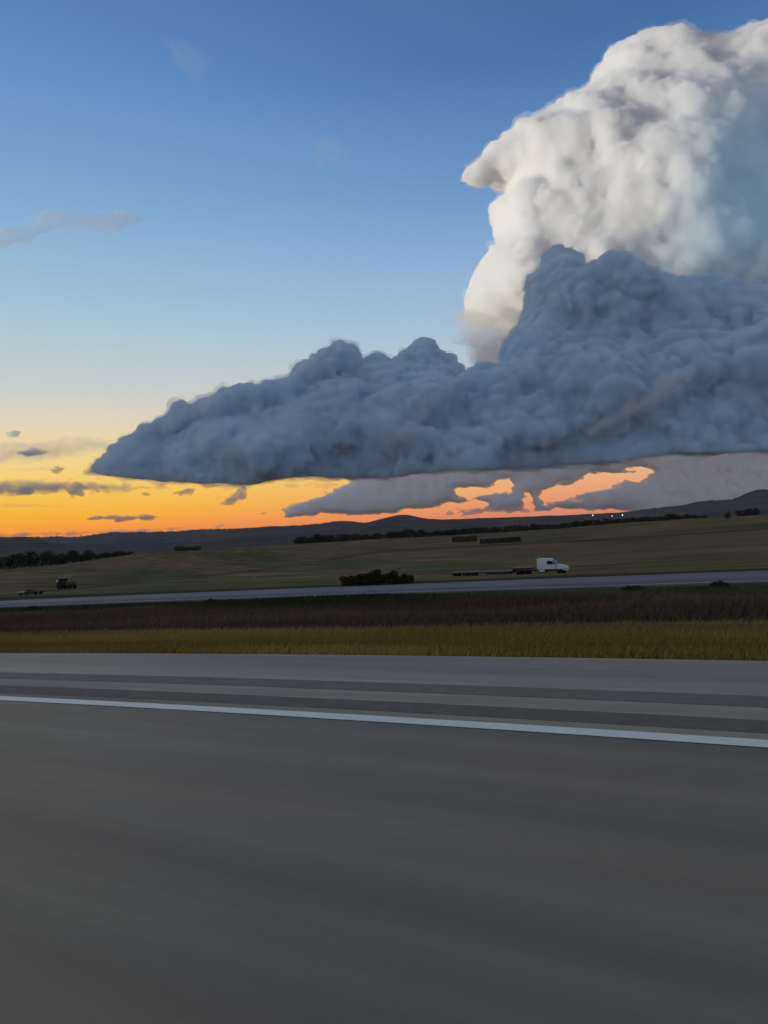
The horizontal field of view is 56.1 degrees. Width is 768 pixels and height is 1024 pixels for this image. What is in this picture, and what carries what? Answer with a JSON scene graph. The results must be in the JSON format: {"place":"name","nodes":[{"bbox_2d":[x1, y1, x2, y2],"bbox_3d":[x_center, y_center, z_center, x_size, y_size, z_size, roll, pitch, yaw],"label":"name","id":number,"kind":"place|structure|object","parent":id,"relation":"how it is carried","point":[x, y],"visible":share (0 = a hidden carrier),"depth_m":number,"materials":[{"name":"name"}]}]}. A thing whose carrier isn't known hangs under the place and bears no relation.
{"place":"outdoors","nodes":[
{"label":"outdoors","id":0,"kind":"place"},
{"bbox_2d":[1,526,272,543],"bbox_3d":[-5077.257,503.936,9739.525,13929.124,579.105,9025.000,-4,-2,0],"label":"hills","id":1,"kind":"structure","parent":0,"point":[126,538],"depth_m":8965.26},
{"bbox_2d":[0,527,245,537],"bbox_3d":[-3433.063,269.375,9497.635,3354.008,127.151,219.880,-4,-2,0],"label":"forest","id":2,"kind":"object","parent":1,"relation":"on","point":[134,532],"visible":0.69,"depth_m":9437.76,"materials":[{"name":"green plant"}]},
{"bbox_2d":[0,700,767,1023],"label":"road","id":3,"kind":"structure","parent":0,"point":[166,866],"depth_m":3.27,"materials":[{"name":"grey asphalt"}]},
{"bbox_2d":[0,696,767,746],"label":"road edge line","id":4,"kind":"object","parent":3,"relation":"on","point":[642,735],"visible":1,"depth_m":5.84,"materials":[{"name":"white paint"}]},
{"bbox_2d":[0,515,767,660],"bbox_3d":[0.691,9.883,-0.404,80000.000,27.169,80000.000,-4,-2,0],"label":"ground","id":5,"kind":"structure","parent":0,"point":[716,544],"depth_m":327.37,"materials":[{"name":"green plant"}]},
{"bbox_2d":[0,556,5,569],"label":"tree","id":6,"kind":"object","parent":5,"relation":"on","point":[2,565],"visible":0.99,"depth_m":370.76,"materials":[{"name":"green plant"}]},
{"bbox_2d":[0,554,21,568],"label":"tree","id":7,"kind":"object","parent":5,"relation":"on","point":[9,562],"visible":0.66,"depth_m":395.88,"materials":[{"name":"green plant"}]},
{"bbox_2d":[10,552,31,567],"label":"tree","id":8,"kind":"object","parent":5,"relation":"on","point":[20,559],"visible":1,"depth_m":390.45,"materials":[{"name":"green plant"}]},
{"bbox_2d":[18,589,43,594],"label":"towed implement","id":9,"kind":"object","parent":5,"relation":"on","point":[28,591],"visible":1,"depth_m":118.41,"materials":[{"name":"grey metal"}]},
{"bbox_2d":[23,551,40,566],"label":"tree","id":10,"kind":"object","parent":5,"relation":"on","point":[33,560],"visible":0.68,"depth_m":399.23,"materials":[{"name":"green plant"}]},
{"bbox_2d":[24,606,39,609],"bbox_3d":[-24.926,6.815,50.969,1.041,0.386,1.041,-4,-2,0],"label":"brush","id":11,"kind":"object","parent":5,"relation":"on","point":[31,607],"visible":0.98,"depth_m":50.79,"materials":[{"name":"green plant"}]},
{"bbox_2d":[35,556,47,565],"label":"tree","id":12,"kind":"object","parent":5,"relation":"on","point":[41,557],"visible":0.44,"depth_m":418.14,"materials":[{"name":"green plant"}]},
{"bbox_2d":[38,550,58,565],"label":"tree","id":13,"kind":"object","parent":5,"relation":"on","point":[49,557],"visible":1,"depth_m":417.47,"materials":[{"name":"green plant"}]},
{"bbox_2d":[54,556,64,564],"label":"tree","id":14,"kind":"object","parent":5,"relation":"on","point":[60,560],"visible":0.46,"depth_m":443.82,"materials":[{"name":"green plant"}]},
{"bbox_2d":[58,553,68,563],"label":"tree","id":15,"kind":"object","parent":5,"relation":"on","point":[61,555],"visible":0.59,"depth_m":447.89,"materials":[{"name":"green plant"}]},
{"bbox_2d":[56,577,76,588],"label":"tractor","id":16,"kind":"object","parent":5,"relation":"on","point":[63,582],"visible":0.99,"depth_m":165.41,"materials":[{"name":"green paint"}]},
{"bbox_2d":[64,550,80,562],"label":"tree","id":17,"kind":"object","parent":5,"relation":"on","point":[71,558],"visible":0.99,"depth_m":438.02,"materials":[{"name":"green plant"}]},
{"bbox_2d":[82,549,95,559],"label":"tree","id":18,"kind":"object","parent":5,"relation":"on","point":[89,554],"visible":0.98,"depth_m":456.11,"materials":[{"name":"green plant"}]},
{"bbox_2d":[97,553,106,558],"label":"tree","id":19,"kind":"object","parent":5,"relation":"on","point":[100,556],"visible":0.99,"depth_m":477.34,"materials":[{"name":"green plant"}]},
{"bbox_2d":[103,552,111,557],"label":"tree","id":20,"kind":"object","parent":5,"relation":"on","point":[108,554],"visible":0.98,"depth_m":479.18,"materials":[{"name":"green plant"}]},
{"bbox_2d":[294,537,302,543],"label":"tree","id":21,"kind":"object","parent":5,"relation":"on","point":[298,539],"visible":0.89,"depth_m":811.97,"materials":[{"name":"green plant"}]},
{"bbox_2d":[299,536,308,543],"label":"tree","id":22,"kind":"object","parent":5,"relation":"on","point":[304,540],"visible":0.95,"depth_m":815.07,"materials":[{"name":"green plant"}]},
{"bbox_2d":[310,534,321,542],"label":"tree","id":23,"kind":"object","parent":5,"relation":"on","point":[314,538],"visible":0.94,"depth_m":848.24,"materials":[{"name":"green plant"}]},
{"bbox_2d":[315,534,327,542],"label":"tree","id":24,"kind":"object","parent":5,"relation":"on","point":[323,537],"visible":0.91,"depth_m":852.00,"materials":[{"name":"green plant"}]},
{"bbox_2d":[335,535,342,541],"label":"tree","id":25,"kind":"object","parent":5,"relation":"on","point":[339,537],"visible":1,"depth_m":863.92,"materials":[{"name":"green plant"}]},
{"bbox_2d":[342,534,350,540],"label":"tree","id":26,"kind":"object","parent":5,"relation":"on","point":[346,538],"visible":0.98,"depth_m":877.34,"materials":[{"name":"green plant"}]},
{"bbox_2d":[339,575,355,585],"bbox_3d":[-2.568,5.040,52.466,1.278,0.935,1.219,-3,-3,-28],"label":"shrub","id":27,"kind":"object","parent":5,"relation":"on","point":[347,581],"visible":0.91,"depth_m":52.29,"materials":[{"name":"plant"}]},
{"bbox_2d":[350,533,361,540],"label":"tree","id":28,"kind":"object","parent":5,"relation":"on","point":[355,536],"visible":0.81,"depth_m":923.11,"materials":[{"name":"green plant"}]},
{"bbox_2d":[354,573,371,585],"bbox_3d":[-1.468,4.888,51.835,1.445,1.031,1.438,-4,-2,0],"label":"shrub","id":29,"kind":"object","parent":5,"relation":"on","point":[361,579],"visible":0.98,"depth_m":51.52,"materials":[{"name":"green plant"}]},
{"bbox_2d":[370,533,378,539],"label":"tree","id":30,"kind":"object","parent":5,"relation":"on","point":[374,535],"visible":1,"depth_m":918.27,"materials":[{"name":"green plant"}]},
{"bbox_2d":[367,569,386,584],"bbox_3d":[-0.492,4.700,51.878,1.599,1.266,1.492,-4,-2,0],"label":"shrub","id":31,"kind":"object","parent":5,"relation":"on","point":[375,577],"visible":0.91,"depth_m":51.63,"materials":[{"name":"green plant"}]},
{"bbox_2d":[0,617,767,660],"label":"verge grass","id":32,"kind":"structure","parent":5,"relation":"on","point":[703,640],"depth_m":11.62,"materials":[{"name":"green plant"}]},
{"bbox_2d":[0,585,767,639],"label":"dry grass","id":33,"kind":"structure","parent":5,"relation":"on","point":[452,610],"depth_m":23.64,"materials":[{"name":"brown plant"}]},
{"bbox_2d":[383,570,400,583],"bbox_3d":[0.644,4.651,51.210,1.354,1.152,1.401,-6,-3,34],"label":"shrub","id":34,"kind":"object","parent":5,"relation":"on","point":[392,577],"visible":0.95,"depth_m":50.97,"materials":[{"name":"green plant"}]},
{"bbox_2d":[389,531,399,538],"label":"tree","id":35,"kind":"object","parent":5,"relation":"on","point":[394,535],"visible":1,"depth_m":928.80,"materials":[{"name":"green plant"}]},
{"bbox_2d":[398,530,405,537],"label":"tree","id":36,"kind":"object","parent":5,"relation":"on","point":[403,532],"visible":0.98,"depth_m":934.00,"materials":[{"name":"green plant"}]},
{"bbox_2d":[398,573,413,583],"bbox_3d":[1.569,4.711,50.679,1.162,0.858,1.059,-4,-2,0],"label":"shrub","id":37,"kind":"object","parent":5,"relation":"on","point":[405,579],"visible":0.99,"depth_m":50.48,"materials":[{"name":"green plant"}]},
{"bbox_2d":[403,528,415,536],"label":"tree","id":38,"kind":"object","parent":5,"relation":"on","point":[409,531],"visible":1,"depth_m":933.22,"materials":[{"name":"green plant"}]},
{"bbox_2d":[413,529,427,536],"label":"tree","id":39,"kind":"object","parent":5,"relation":"on","point":[420,531],"visible":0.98,"depth_m":947.10,"materials":[{"name":"green plant"}]},
{"bbox_2d":[451,528,459,534],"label":"tree","id":40,"kind":"object","parent":5,"relation":"on","point":[455,532],"visible":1,"depth_m":940.93,"materials":[{"name":"green plant"}]},
{"bbox_2d":[459,528,465,534],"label":"tree","id":41,"kind":"object","parent":5,"relation":"on","point":[463,531],"visible":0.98,"depth_m":958.18,"materials":[{"name":"green plant"}]},
{"bbox_2d":[452,535,476,541],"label":"bale stack","id":42,"kind":"object","parent":5,"relation":"on","point":[465,539],"visible":0.91,"depth_m":729.01,"materials":[{"name":"brown plant"}]},
{"bbox_2d":[471,528,480,533],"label":"tree","id":43,"kind":"object","parent":5,"relation":"on","point":[475,530],"visible":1,"depth_m":935.42,"materials":[{"name":"green plant"}]},
{"bbox_2d":[481,527,490,532],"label":"tree","id":44,"kind":"object","parent":5,"relation":"on","point":[486,529],"visible":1,"depth_m":928.27,"materials":[{"name":"green plant"}]},
{"bbox_2d":[480,537,520,543],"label":"bale stack","id":45,"kind":"object","parent":5,"relation":"on","point":[504,540],"visible":0.94,"depth_m":660.69,"materials":[{"name":"brown plant"}]},
{"bbox_2d":[450,556,569,575],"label":"semi truck","id":46,"kind":"object","parent":5,"relation":"on","point":[543,565],"visible":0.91,"depth_m":133.99,"materials":[{"name":"white paint"}]},
{"bbox_2d":[505,525,514,531],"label":"tree","id":47,"kind":"object","parent":5,"relation":"on","point":[510,528],"visible":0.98,"depth_m":929.18,"materials":[{"name":"green plant"}]},
{"bbox_2d":[531,523,538,529],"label":"tree","id":48,"kind":"object","parent":5,"relation":"on","point":[536,527],"visible":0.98,"depth_m":957.93,"materials":[{"name":"green plant"}]},
{"bbox_2d":[572,520,579,526],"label":"tree","id":49,"kind":"object","parent":5,"relation":"on","point":[576,523],"visible":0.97,"depth_m":897.44,"materials":[{"name":"green plant"}]},
{"bbox_2d":[588,519,594,525],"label":"tree","id":50,"kind":"object","parent":5,"relation":"on","point":[590,521],"visible":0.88,"depth_m":901.27,"materials":[{"name":"green plant"}]},
{"bbox_2d":[621,584,644,589],"bbox_3d":[11.662,3.570,33.703,1.213,0.346,1.198,-4,-2,0],"label":"brush","id":51,"kind":"object","parent":5,"relation":"on","point":[636,587],"visible":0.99,"depth_m":33.51,"materials":[{"name":"green plant"}]},
{"bbox_2d":[669,514,676,519],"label":"tree","id":52,"kind":"object","parent":5,"relation":"on","point":[673,517],"visible":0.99,"depth_m":796.42,"materials":[{"name":"green plant"}]},
{"bbox_2d":[709,580,729,585],"bbox_3d":[15.162,3.265,32.533,0.902,0.372,0.898,-4,-2,0],"label":"brush","id":53,"kind":"object","parent":5,"relation":"on","point":[719,583],"visible":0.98,"depth_m":32.36,"materials":[{"name":"green plant"}]},
{"bbox_2d":[742,509,748,515],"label":"tree","id":54,"kind":"object","parent":5,"relation":"on","point":[746,513],"visible":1,"depth_m":742.60,"materials":[{"name":"green plant"}]},
{"bbox_2d":[752,508,760,514],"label":"tree","id":55,"kind":"object","parent":5,"relation":"on","point":[757,512],"visible":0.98,"depth_m":740.04,"materials":[{"name":"green plant"}]},
{"bbox_2d":[0,653,767,739],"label":"road shoulder","id":56,"kind":"object","parent":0,"point":[733,677],"visible":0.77,"depth_m":7.64},
{"bbox_2d":[0,672,767,706],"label":"shoulder seam","id":57,"kind":"object","parent":56,"relation":"on","point":[719,699],"visible":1,"depth_m":7.14,"materials":[{"name":"asphalt"}]},
{"bbox_2d":[0,685,767,732],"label":"rumble strip","id":58,"kind":"object","parent":56,"relation":"on","point":[727,724],"visible":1,"depth_m":6.30,"materials":[{"name":"grey asphalt"}]},
{"bbox_2d":[0,570,767,607],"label":"road","id":59,"kind":"structure","parent":0,"point":[645,580],"depth_m":43.70,"materials":[{"name":"grey asphalt"}]},
{"bbox_2d":[18,580,767,605],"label":"road edge line","id":60,"kind":"object","parent":59,"relation":"on","point":[423,591],"visible":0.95,"depth_m":40.22,"materials":[{"name":"white paint"}]},
{"bbox_2d":[0,509,767,569],"bbox_3d":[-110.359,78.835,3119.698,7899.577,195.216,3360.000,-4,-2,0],"label":"rolling hills","id":61,"kind":"structure","parent":0,"point":[12,545],"depth_m":2962.94,"materials":[{"name":"green plant"}]},
{"bbox_2d":[0,0,767,536],"label":"sky","id":62,"kind":"structure","parent":0,"point":[266,263],"materials":[{"name":"blue"}]},
{"bbox_2d":[161,490,767,542],"bbox_3d":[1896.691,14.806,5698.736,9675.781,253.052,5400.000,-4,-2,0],"label":"mesa hills","id":63,"kind":"structure","parent":0,"point":[757,500],"depth_m":5575.24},
{"bbox_2d":[261,489,766,527],"bbox_3d":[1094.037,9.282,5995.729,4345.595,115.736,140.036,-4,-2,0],"label":"forest","id":64,"kind":"object","parent":63,"relation":"on","point":[632,510],"visible":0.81,"depth_m":5954.16,"materials":[{"name":"green plant"}]}
]}

